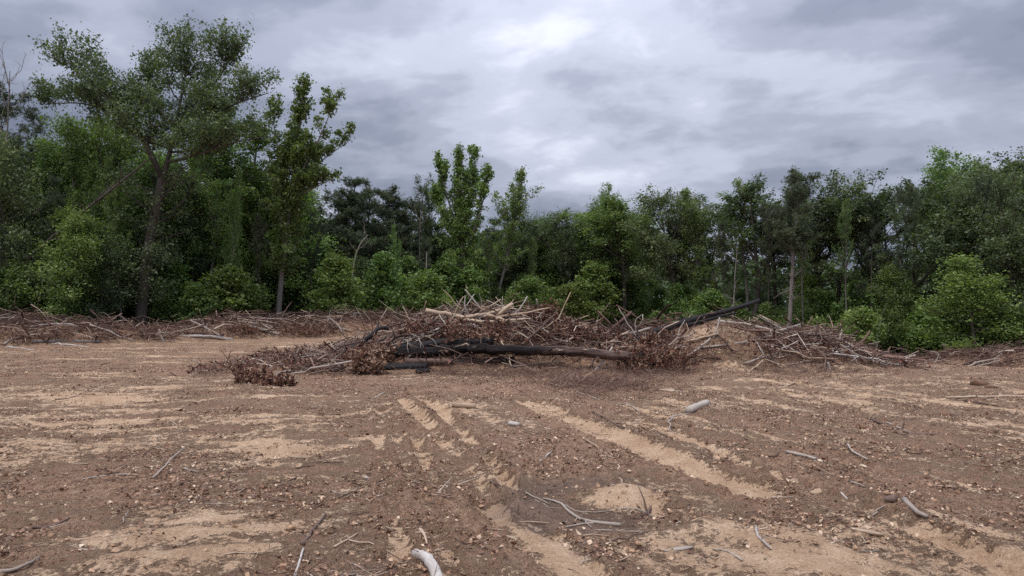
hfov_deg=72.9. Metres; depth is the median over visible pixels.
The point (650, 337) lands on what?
dead bough
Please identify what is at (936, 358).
dead branch
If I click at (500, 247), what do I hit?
understorey tree
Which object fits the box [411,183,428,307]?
dead tree
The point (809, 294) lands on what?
understorey tree
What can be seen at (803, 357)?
loose branch
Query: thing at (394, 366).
fallen log
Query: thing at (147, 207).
slim tree
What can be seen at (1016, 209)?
oak tree
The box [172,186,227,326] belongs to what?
young tree
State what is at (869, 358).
loose branch
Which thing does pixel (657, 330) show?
slanting charred trunk
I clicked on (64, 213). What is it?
understorey tree
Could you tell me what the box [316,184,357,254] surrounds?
pine tree
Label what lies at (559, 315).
loose branch
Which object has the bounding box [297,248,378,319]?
young tree
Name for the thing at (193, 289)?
understorey tree
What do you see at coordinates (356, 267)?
slim tree
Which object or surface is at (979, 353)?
loose branch
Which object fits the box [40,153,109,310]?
poplar tree
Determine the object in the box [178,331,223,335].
dead branch
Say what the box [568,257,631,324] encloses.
young tree
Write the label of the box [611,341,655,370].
dead bough
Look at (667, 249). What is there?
oak tree
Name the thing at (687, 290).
understorey tree
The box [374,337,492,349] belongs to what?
fallen log
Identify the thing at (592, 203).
oak tree
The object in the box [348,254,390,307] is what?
understorey tree
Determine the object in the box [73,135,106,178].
poplar tree
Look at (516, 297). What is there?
young tree
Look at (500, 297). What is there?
understorey tree
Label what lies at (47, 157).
leafy tree
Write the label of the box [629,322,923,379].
twig mat
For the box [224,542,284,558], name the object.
fallen stick
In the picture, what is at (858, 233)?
oak tree
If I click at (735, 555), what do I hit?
fallen stick
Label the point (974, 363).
dead branch
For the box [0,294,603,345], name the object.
brush
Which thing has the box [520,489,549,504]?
fallen stick
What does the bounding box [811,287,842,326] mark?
understorey tree
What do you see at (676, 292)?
young tree
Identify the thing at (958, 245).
oak tree
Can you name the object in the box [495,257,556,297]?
understorey tree
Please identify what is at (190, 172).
poplar tree
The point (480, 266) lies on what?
understorey tree
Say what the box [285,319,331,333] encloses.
dead bough
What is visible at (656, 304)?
understorey tree
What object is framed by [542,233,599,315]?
understorey tree
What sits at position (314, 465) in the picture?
fallen stick
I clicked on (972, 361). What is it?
loose branch
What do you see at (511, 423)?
wood chunk
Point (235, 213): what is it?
slim tree
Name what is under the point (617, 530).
fallen stick
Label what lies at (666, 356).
dead bough
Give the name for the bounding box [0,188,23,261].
slim tree
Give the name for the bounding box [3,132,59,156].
oak tree
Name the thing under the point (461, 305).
loose branch
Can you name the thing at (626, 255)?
slim tree
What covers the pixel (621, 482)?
fallen stick
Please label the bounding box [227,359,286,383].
dead bough
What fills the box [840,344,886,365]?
loose branch
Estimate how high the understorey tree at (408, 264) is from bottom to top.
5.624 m
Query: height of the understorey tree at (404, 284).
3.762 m
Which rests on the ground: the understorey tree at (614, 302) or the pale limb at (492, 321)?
the understorey tree at (614, 302)
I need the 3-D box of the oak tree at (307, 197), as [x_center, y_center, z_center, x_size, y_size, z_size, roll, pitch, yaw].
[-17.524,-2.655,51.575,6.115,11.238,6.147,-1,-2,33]
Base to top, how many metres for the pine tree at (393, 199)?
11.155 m
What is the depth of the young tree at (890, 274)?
37.97 m
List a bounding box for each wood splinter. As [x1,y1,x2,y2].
[660,389,688,391]
[850,527,883,535]
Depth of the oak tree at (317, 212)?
49.53 m
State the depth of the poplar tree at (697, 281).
50.35 m
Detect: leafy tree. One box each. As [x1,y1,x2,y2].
[7,137,102,251]
[20,134,88,245]
[24,109,189,293]
[33,147,217,321]
[79,145,146,283]
[102,155,208,321]
[137,148,176,195]
[206,168,307,315]
[245,188,345,315]
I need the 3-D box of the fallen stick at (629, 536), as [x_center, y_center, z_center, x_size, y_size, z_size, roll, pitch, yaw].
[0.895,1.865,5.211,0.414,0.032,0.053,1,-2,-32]
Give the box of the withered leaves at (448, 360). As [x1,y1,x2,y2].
[183,305,936,376]
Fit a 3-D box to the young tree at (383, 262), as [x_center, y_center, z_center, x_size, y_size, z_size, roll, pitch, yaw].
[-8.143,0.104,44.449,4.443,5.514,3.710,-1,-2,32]
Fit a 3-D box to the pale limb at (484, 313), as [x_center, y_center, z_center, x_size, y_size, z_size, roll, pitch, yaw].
[-0.668,0.612,19.459,1.655,0.609,0.387,0,-1,-17]
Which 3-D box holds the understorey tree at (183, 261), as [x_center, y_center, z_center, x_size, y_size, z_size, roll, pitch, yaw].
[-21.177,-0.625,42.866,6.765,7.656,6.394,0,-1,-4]
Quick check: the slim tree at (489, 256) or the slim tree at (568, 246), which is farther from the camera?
the slim tree at (568, 246)
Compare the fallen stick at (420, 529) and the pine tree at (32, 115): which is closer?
the fallen stick at (420, 529)
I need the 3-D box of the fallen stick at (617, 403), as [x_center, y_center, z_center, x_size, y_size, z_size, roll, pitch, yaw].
[1.720,2.150,12.117,0.296,0.505,2.806,0,-1,-17]
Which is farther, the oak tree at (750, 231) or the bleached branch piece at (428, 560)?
the oak tree at (750, 231)
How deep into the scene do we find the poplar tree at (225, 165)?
42.81 m
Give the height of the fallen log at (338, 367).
0.384 m
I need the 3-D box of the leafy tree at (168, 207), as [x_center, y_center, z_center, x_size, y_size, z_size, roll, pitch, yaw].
[-20.613,-2.430,40.098,7.224,10.455,8.578,1,-1,-22]
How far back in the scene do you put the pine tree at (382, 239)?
50.33 m
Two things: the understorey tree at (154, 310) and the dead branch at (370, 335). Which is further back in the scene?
the understorey tree at (154, 310)
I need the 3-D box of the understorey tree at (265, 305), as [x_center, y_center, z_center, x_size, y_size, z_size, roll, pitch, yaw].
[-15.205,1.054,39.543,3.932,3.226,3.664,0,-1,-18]
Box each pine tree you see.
[0,80,52,260]
[294,208,319,290]
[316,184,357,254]
[321,174,386,256]
[324,186,375,256]
[328,227,367,288]
[332,178,396,301]
[361,187,433,270]
[367,183,423,271]
[387,197,430,272]
[389,232,417,268]
[420,222,449,295]
[480,217,505,299]
[502,238,527,275]
[767,166,828,325]
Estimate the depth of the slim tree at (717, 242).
47.40 m
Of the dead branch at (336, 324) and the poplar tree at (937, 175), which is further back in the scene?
the poplar tree at (937, 175)
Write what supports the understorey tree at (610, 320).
on the ground
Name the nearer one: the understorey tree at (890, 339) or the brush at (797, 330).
the brush at (797, 330)
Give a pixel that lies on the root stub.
(648, 511)
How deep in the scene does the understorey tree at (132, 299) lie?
39.41 m
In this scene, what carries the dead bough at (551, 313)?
on the brush at (797, 330)
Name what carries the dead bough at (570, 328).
on the ground
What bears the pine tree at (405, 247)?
on the ground
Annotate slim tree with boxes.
[0,134,33,260]
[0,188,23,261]
[34,174,68,262]
[82,164,106,321]
[97,156,135,325]
[140,170,175,280]
[172,178,209,310]
[220,164,245,304]
[248,202,271,312]
[254,72,355,321]
[304,218,328,312]
[352,250,360,287]
[388,224,404,301]
[416,237,433,272]
[481,238,494,300]
[525,237,538,276]
[557,232,577,282]
[589,219,608,324]
[612,204,631,326]
[667,223,682,291]
[681,211,713,293]
[710,220,732,307]
[757,204,779,325]
[789,197,814,326]
[830,197,856,313]
[852,197,895,310]
[889,181,921,352]
[912,200,933,297]
[969,174,1001,345]
[975,168,1023,302]
[1013,175,1023,258]
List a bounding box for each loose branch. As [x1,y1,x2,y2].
[91,324,134,340]
[229,316,283,319]
[297,340,352,356]
[298,315,351,332]
[354,319,414,342]
[421,324,473,336]
[445,291,482,310]
[449,296,463,321]
[513,315,552,332]
[523,292,570,331]
[595,331,628,348]
[612,327,651,334]
[654,331,695,352]
[717,320,782,334]
[743,340,798,364]
[752,317,783,334]
[754,326,796,336]
[763,332,804,358]
[777,348,837,358]
[803,326,826,371]
[834,353,903,366]
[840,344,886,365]
[843,352,889,358]
[958,349,1004,356]
[962,359,985,365]
[985,344,1023,349]
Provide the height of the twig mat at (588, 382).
0.734 m
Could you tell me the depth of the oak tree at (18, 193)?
39.05 m
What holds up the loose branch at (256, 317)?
on the brush at (113, 326)
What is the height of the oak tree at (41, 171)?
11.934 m
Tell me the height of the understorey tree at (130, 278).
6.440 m
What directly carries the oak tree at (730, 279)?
on the ground
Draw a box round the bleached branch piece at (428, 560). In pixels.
[411,549,441,575]
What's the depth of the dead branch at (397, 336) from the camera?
18.07 m
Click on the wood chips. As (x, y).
(150, 532)
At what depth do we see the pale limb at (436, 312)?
19.19 m
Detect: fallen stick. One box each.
[0,555,40,572]
[32,517,69,528]
[83,473,133,479]
[106,476,159,480]
[152,447,184,478]
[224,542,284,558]
[293,548,303,575]
[296,461,343,468]
[300,513,326,545]
[329,488,361,494]
[334,532,358,547]
[343,566,361,575]
[349,539,398,557]
[415,527,427,543]
[506,521,549,525]
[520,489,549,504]
[543,497,620,526]
[564,503,613,512]
[566,522,593,527]
[576,391,640,413]
[582,528,629,536]
[584,439,628,486]
[592,411,635,430]
[594,529,643,531]
[611,530,649,540]
[616,508,654,516]
[667,413,688,430]
[713,548,742,560]
[755,526,771,548]
[785,450,816,459]
[846,443,867,459]
[869,418,937,435]
[946,392,1023,397]
[964,400,997,405]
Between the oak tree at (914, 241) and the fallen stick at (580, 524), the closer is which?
the fallen stick at (580, 524)
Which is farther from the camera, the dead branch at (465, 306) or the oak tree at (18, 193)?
the oak tree at (18, 193)
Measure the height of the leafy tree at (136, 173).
11.081 m
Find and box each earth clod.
[22,543,34,547]
[859,425,867,428]
[937,410,955,415]
[970,379,989,385]
[984,384,997,387]
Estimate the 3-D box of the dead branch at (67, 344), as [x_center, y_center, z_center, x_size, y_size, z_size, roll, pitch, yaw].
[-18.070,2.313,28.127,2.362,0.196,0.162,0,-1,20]
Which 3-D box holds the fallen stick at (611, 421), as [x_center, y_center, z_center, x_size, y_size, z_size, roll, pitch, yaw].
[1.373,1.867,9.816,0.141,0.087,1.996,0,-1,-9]
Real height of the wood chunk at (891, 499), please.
0.080 m
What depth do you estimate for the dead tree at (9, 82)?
35.83 m
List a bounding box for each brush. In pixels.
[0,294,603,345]
[170,292,943,375]
[896,334,1023,366]
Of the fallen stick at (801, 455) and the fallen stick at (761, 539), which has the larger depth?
the fallen stick at (801, 455)
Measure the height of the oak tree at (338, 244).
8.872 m
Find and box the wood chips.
[0,346,1023,572]
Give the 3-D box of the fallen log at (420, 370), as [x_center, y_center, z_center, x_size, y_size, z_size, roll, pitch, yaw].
[-2.187,2.035,16.977,0.350,0.150,0.152,0,-1,-8]
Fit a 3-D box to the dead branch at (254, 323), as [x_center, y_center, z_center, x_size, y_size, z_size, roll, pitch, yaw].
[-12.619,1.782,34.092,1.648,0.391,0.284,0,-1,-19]
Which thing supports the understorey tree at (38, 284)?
on the ground
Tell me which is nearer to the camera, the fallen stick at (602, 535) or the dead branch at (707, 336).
the fallen stick at (602, 535)
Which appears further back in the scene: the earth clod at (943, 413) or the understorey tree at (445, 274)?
the understorey tree at (445, 274)
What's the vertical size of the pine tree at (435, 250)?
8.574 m
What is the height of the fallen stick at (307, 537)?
0.100 m
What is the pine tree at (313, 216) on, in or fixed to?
on the ground
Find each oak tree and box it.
[0,131,101,263]
[0,156,39,250]
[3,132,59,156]
[266,185,324,221]
[276,191,327,290]
[315,224,365,254]
[401,172,442,265]
[408,218,453,270]
[444,243,492,286]
[488,213,542,283]
[516,230,562,287]
[520,209,567,273]
[528,205,584,298]
[537,224,618,289]
[551,190,669,329]
[561,194,645,310]
[614,233,658,315]
[616,183,728,307]
[653,187,729,284]
[665,195,748,309]
[709,170,809,318]
[718,194,807,317]
[742,179,867,323]
[757,185,866,309]
[799,168,934,314]
[807,170,897,320]
[850,188,931,311]
[868,174,984,316]
[885,154,988,245]
[887,183,970,293]
[891,158,1023,346]
[902,166,1021,259]
[923,157,1023,284]
[940,146,1023,272]
[964,156,1010,248]
[979,171,1023,274]
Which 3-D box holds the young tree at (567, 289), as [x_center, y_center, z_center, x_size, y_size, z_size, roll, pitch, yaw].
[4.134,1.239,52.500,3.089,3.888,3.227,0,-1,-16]
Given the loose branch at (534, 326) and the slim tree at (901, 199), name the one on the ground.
the slim tree at (901, 199)
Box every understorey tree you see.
[0,262,56,322]
[0,270,51,322]
[9,258,57,322]
[20,202,106,318]
[27,213,131,322]
[43,265,98,322]
[74,238,138,324]
[96,237,148,326]
[122,256,174,326]
[123,220,216,323]
[129,281,185,329]
[136,256,212,323]
[163,279,222,324]
[183,263,267,316]
[186,260,215,318]
[196,225,268,315]
[217,206,295,321]
[218,279,281,316]
[260,242,306,316]
[261,221,321,318]
[285,238,349,313]
[334,259,366,293]
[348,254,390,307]
[348,294,377,316]
[395,251,430,311]
[396,279,420,315]
[418,260,468,311]
[435,293,459,311]
[454,263,496,310]
[455,263,503,306]
[477,256,507,301]
[485,261,516,304]
[488,241,525,311]
[488,292,508,304]
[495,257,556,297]
[505,272,540,310]
[524,237,586,306]
[536,285,560,313]
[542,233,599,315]
[591,282,631,322]
[597,262,663,320]
[600,246,663,330]
[601,307,619,327]
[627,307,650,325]
[638,287,669,322]
[644,308,666,326]
[663,286,696,315]
[681,302,719,326]
[683,291,700,307]
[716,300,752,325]
[725,288,753,316]
[750,284,785,323]
[770,269,831,325]
[777,313,801,328]
[795,306,815,330]
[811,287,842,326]
[821,277,884,324]
[833,306,869,344]
[862,277,903,318]
[872,312,907,355]
[888,303,957,357]
[893,282,932,321]
[917,291,948,322]
[923,271,962,312]
[932,285,983,350]
[936,323,963,356]
[941,310,976,349]
[951,267,1023,352]
[993,298,1023,343]
[1007,274,1023,303]
[1014,279,1023,302]
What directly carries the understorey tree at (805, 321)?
on the ground
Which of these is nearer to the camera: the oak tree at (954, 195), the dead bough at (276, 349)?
the dead bough at (276, 349)
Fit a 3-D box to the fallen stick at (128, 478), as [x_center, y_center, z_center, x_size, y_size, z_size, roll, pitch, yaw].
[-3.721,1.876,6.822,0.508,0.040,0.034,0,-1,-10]
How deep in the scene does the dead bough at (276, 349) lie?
19.72 m
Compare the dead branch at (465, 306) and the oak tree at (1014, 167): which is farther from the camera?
the oak tree at (1014, 167)
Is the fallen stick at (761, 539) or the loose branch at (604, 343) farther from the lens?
the loose branch at (604, 343)
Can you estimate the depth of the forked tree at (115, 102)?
36.15 m
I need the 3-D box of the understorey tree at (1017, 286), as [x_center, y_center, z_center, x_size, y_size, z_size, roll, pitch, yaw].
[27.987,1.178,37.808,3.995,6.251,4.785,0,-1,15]
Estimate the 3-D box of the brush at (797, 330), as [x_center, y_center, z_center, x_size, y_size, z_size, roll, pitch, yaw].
[1.596,1.497,20.525,20.410,2.729,8.935,0,-1,0]
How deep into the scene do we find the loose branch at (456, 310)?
18.72 m
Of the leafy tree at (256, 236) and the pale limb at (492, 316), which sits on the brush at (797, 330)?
the pale limb at (492, 316)
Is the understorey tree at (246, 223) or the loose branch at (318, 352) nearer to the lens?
the loose branch at (318, 352)
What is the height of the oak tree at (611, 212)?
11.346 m
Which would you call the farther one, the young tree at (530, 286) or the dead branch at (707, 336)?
the young tree at (530, 286)
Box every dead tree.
[0,42,32,267]
[1,190,58,248]
[21,158,149,268]
[350,222,369,276]
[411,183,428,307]
[723,240,741,317]
[864,261,909,349]
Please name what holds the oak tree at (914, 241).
on the ground
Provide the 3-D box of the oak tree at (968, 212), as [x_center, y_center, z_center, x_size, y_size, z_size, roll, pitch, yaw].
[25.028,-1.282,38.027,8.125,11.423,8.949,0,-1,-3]
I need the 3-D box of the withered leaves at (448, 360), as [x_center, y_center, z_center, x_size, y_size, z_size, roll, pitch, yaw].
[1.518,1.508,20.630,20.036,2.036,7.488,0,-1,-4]
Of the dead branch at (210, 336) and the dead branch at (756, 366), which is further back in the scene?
the dead branch at (210, 336)
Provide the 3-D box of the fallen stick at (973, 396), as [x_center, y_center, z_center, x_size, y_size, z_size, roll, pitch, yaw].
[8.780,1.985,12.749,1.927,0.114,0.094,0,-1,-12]
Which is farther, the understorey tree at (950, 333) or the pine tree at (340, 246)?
the pine tree at (340, 246)
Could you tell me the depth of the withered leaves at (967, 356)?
26.11 m
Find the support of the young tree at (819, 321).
on the ground
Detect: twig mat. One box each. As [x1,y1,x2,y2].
[340,337,643,382]
[452,358,743,400]
[563,345,736,382]
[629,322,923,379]
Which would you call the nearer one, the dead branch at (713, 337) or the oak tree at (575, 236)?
the dead branch at (713, 337)
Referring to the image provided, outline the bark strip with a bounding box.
[664,546,692,550]
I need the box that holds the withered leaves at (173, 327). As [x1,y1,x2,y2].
[0,314,404,344]
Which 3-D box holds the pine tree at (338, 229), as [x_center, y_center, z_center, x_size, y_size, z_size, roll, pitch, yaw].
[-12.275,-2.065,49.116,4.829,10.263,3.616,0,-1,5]
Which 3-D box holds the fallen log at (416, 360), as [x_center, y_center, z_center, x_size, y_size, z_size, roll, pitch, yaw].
[-2.065,1.825,17.282,1.197,0.175,0.182,0,-1,-1]
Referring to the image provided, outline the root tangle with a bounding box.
[392,332,443,353]
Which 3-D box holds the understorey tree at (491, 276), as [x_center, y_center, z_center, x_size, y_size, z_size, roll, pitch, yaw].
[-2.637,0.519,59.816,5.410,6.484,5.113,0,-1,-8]
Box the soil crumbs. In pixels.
[0,333,1023,575]
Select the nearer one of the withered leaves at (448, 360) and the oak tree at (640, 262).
the withered leaves at (448, 360)
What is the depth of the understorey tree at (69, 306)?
33.74 m
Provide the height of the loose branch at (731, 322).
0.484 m
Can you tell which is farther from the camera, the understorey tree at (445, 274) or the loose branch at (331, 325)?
the understorey tree at (445, 274)
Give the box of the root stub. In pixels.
[637,482,676,516]
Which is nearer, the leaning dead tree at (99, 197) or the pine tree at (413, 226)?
the leaning dead tree at (99, 197)
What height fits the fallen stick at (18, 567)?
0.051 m
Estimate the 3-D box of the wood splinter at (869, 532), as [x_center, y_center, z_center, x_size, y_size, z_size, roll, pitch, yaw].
[2.633,1.808,5.143,0.222,0.020,0.047,3,3,29]
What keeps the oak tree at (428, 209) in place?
on the ground
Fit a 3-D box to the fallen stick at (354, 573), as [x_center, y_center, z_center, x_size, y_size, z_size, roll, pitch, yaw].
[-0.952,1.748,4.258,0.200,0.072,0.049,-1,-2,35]
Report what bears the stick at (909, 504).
on the ground
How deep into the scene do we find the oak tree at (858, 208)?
43.09 m
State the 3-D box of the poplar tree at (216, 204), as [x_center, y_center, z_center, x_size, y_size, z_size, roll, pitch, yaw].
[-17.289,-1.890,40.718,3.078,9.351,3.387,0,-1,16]
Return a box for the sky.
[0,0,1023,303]
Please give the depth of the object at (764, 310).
43.73 m
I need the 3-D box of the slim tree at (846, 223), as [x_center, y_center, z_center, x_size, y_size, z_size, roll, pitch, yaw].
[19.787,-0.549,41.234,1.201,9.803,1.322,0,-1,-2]
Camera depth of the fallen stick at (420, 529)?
4.83 m
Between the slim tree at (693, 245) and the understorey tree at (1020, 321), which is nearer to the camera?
the understorey tree at (1020, 321)
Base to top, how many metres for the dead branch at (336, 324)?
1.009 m
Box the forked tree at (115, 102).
[27,10,283,325]
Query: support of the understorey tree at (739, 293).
on the ground
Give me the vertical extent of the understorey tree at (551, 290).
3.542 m
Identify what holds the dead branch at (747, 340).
on the ground
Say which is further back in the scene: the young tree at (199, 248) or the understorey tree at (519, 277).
the understorey tree at (519, 277)
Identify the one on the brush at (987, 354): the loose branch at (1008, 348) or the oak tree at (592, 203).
the loose branch at (1008, 348)
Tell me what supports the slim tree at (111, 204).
on the ground
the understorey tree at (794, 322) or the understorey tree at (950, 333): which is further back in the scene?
the understorey tree at (794, 322)
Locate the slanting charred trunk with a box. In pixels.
[629,299,759,340]
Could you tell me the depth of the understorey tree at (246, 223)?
43.07 m
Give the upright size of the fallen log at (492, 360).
0.437 m
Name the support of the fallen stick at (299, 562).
on the ground
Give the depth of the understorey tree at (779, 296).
47.35 m
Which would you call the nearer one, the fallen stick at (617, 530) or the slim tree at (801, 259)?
the fallen stick at (617, 530)
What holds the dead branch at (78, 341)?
on the ground
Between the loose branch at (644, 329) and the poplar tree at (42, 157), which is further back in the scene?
the poplar tree at (42, 157)
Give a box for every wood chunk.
[452,402,475,408]
[508,421,520,426]
[884,495,897,502]
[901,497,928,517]
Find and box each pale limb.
[425,308,462,317]
[460,299,513,319]
[464,316,524,323]
[486,313,515,325]
[496,304,511,315]
[499,307,549,318]
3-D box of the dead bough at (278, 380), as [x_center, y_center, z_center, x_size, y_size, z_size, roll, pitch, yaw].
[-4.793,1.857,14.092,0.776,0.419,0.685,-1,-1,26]
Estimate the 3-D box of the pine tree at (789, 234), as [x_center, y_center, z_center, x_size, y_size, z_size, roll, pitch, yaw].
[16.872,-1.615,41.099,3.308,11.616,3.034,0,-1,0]
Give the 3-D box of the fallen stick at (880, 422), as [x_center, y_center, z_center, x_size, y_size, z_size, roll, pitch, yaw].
[5.360,1.878,9.578,0.315,0.286,1.334,0,-1,0]
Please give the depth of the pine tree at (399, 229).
52.71 m
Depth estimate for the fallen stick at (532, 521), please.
5.69 m
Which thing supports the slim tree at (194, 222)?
on the ground
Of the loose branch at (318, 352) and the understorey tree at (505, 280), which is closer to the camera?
the loose branch at (318, 352)
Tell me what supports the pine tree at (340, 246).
on the ground
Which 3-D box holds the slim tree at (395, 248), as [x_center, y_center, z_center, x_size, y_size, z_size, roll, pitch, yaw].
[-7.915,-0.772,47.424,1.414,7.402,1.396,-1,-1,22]
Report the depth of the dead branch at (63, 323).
29.36 m
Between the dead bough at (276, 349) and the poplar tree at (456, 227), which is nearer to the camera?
the dead bough at (276, 349)
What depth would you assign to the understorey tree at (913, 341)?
36.33 m
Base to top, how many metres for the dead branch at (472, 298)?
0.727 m
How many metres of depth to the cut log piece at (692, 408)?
10.97 m
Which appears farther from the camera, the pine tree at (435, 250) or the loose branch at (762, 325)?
the pine tree at (435, 250)
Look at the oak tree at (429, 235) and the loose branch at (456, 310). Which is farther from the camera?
the oak tree at (429, 235)
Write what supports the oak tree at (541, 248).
on the ground
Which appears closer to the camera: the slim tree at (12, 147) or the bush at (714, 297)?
the slim tree at (12, 147)
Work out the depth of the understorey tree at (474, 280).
51.33 m
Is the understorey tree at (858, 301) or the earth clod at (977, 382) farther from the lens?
the understorey tree at (858, 301)
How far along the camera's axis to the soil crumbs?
7.00 m
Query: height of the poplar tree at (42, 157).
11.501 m
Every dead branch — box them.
[2,334,45,344]
[6,346,34,349]
[25,319,79,332]
[31,338,101,343]
[51,342,88,346]
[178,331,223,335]
[180,335,232,339]
[189,320,223,336]
[238,320,272,326]
[250,325,279,334]
[284,353,351,379]
[327,316,343,333]
[341,320,389,356]
[379,328,414,346]
[463,295,469,314]
[465,289,482,311]
[506,361,564,367]
[520,314,555,345]
[595,347,612,370]
[619,309,636,334]
[687,332,718,341]
[688,338,710,354]
[701,343,726,347]
[712,317,719,338]
[734,335,771,343]
[747,360,763,372]
[930,351,938,367]
[969,358,999,365]
[977,357,1000,365]
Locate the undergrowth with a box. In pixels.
[42,208,992,323]
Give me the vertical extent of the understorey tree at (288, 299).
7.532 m
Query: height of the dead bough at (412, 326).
0.735 m
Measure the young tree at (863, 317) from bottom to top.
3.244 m
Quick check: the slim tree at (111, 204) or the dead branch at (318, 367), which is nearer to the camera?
the dead branch at (318, 367)
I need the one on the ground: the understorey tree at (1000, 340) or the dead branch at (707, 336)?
the understorey tree at (1000, 340)
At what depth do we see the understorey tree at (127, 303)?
36.87 m
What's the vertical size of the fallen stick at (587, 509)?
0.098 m
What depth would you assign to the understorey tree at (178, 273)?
38.40 m
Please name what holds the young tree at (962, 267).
on the ground
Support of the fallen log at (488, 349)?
on the ground
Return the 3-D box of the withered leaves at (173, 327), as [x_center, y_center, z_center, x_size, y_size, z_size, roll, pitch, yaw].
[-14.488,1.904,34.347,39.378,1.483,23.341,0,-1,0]
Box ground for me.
[0,318,1023,575]
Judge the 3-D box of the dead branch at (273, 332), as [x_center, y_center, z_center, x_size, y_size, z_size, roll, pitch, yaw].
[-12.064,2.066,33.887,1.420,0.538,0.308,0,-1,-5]
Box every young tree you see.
[0,123,64,320]
[1,204,126,322]
[73,234,130,327]
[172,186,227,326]
[189,224,269,317]
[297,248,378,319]
[315,280,342,319]
[353,247,417,318]
[394,268,456,317]
[504,289,525,309]
[505,274,561,310]
[552,280,590,320]
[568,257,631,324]
[659,279,694,325]
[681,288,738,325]
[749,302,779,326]
[802,313,845,330]
[832,305,892,345]
[863,261,947,355]
[908,251,1023,356]
[956,209,1023,347]
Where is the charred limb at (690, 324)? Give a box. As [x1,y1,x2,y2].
[687,312,736,326]
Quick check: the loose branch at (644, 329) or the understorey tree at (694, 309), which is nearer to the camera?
the loose branch at (644, 329)
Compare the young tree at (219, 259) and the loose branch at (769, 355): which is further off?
the young tree at (219, 259)
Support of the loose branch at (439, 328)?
on the brush at (797, 330)
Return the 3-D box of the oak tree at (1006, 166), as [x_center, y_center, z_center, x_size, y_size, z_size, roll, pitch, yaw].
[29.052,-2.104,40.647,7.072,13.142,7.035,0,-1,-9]
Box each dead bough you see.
[225,318,258,332]
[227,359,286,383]
[252,370,299,385]
[256,344,308,360]
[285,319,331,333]
[340,342,391,374]
[353,332,406,361]
[391,314,452,338]
[428,315,516,342]
[509,297,566,323]
[536,315,603,339]
[583,326,624,344]
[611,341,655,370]
[617,326,680,348]
[622,338,698,373]
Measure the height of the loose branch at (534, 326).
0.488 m
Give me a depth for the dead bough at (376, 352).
17.38 m
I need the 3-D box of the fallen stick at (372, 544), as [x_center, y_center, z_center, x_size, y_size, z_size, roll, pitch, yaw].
[-0.944,1.792,4.789,0.367,0.099,0.078,0,-1,11]
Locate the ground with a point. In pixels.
(728, 484)
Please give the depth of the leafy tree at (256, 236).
44.67 m
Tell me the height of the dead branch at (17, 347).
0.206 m
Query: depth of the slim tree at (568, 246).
55.93 m
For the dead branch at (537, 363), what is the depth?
17.58 m
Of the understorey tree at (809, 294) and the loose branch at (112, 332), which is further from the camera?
the understorey tree at (809, 294)
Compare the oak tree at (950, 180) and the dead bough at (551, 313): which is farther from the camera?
the oak tree at (950, 180)
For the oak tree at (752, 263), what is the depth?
46.97 m
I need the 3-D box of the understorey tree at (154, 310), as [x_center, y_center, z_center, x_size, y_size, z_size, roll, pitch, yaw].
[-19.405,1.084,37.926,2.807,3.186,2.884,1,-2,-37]
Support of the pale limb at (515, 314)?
on the brush at (797, 330)
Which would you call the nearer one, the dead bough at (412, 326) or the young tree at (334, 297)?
the dead bough at (412, 326)
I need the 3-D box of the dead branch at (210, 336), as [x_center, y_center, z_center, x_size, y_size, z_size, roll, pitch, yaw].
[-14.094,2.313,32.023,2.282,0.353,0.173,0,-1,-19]
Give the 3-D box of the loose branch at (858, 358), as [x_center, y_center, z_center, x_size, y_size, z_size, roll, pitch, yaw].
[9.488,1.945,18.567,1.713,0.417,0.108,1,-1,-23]
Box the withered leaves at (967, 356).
[918,346,1022,366]
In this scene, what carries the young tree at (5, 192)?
on the ground
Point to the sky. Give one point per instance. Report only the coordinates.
(701, 96)
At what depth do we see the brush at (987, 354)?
26.22 m
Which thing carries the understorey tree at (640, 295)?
on the ground
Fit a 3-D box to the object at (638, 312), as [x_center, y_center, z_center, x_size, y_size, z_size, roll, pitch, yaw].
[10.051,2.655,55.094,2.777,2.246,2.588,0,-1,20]
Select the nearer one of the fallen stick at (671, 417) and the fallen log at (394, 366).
the fallen stick at (671, 417)
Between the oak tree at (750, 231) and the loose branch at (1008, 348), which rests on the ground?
the oak tree at (750, 231)
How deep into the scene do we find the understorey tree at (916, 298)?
41.84 m
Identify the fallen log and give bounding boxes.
[329,363,348,371]
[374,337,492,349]
[379,363,427,369]
[383,340,641,360]
[405,357,452,363]
[415,368,429,373]
[453,356,514,363]
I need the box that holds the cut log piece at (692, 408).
[684,399,709,412]
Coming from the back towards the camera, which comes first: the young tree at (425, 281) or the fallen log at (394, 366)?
the young tree at (425, 281)
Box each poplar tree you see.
[23,136,82,243]
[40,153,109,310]
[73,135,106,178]
[172,157,208,217]
[173,97,259,324]
[194,177,246,322]
[195,122,275,266]
[361,218,376,268]
[427,142,494,300]
[479,165,543,301]
[599,181,620,291]
[670,187,724,294]
[716,177,760,313]
[917,145,990,280]
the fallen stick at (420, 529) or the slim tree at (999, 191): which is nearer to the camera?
the fallen stick at (420, 529)
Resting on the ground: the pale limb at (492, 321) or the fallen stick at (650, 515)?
the fallen stick at (650, 515)
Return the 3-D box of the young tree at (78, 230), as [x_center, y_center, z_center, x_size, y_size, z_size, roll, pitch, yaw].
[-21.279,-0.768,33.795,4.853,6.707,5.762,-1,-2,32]

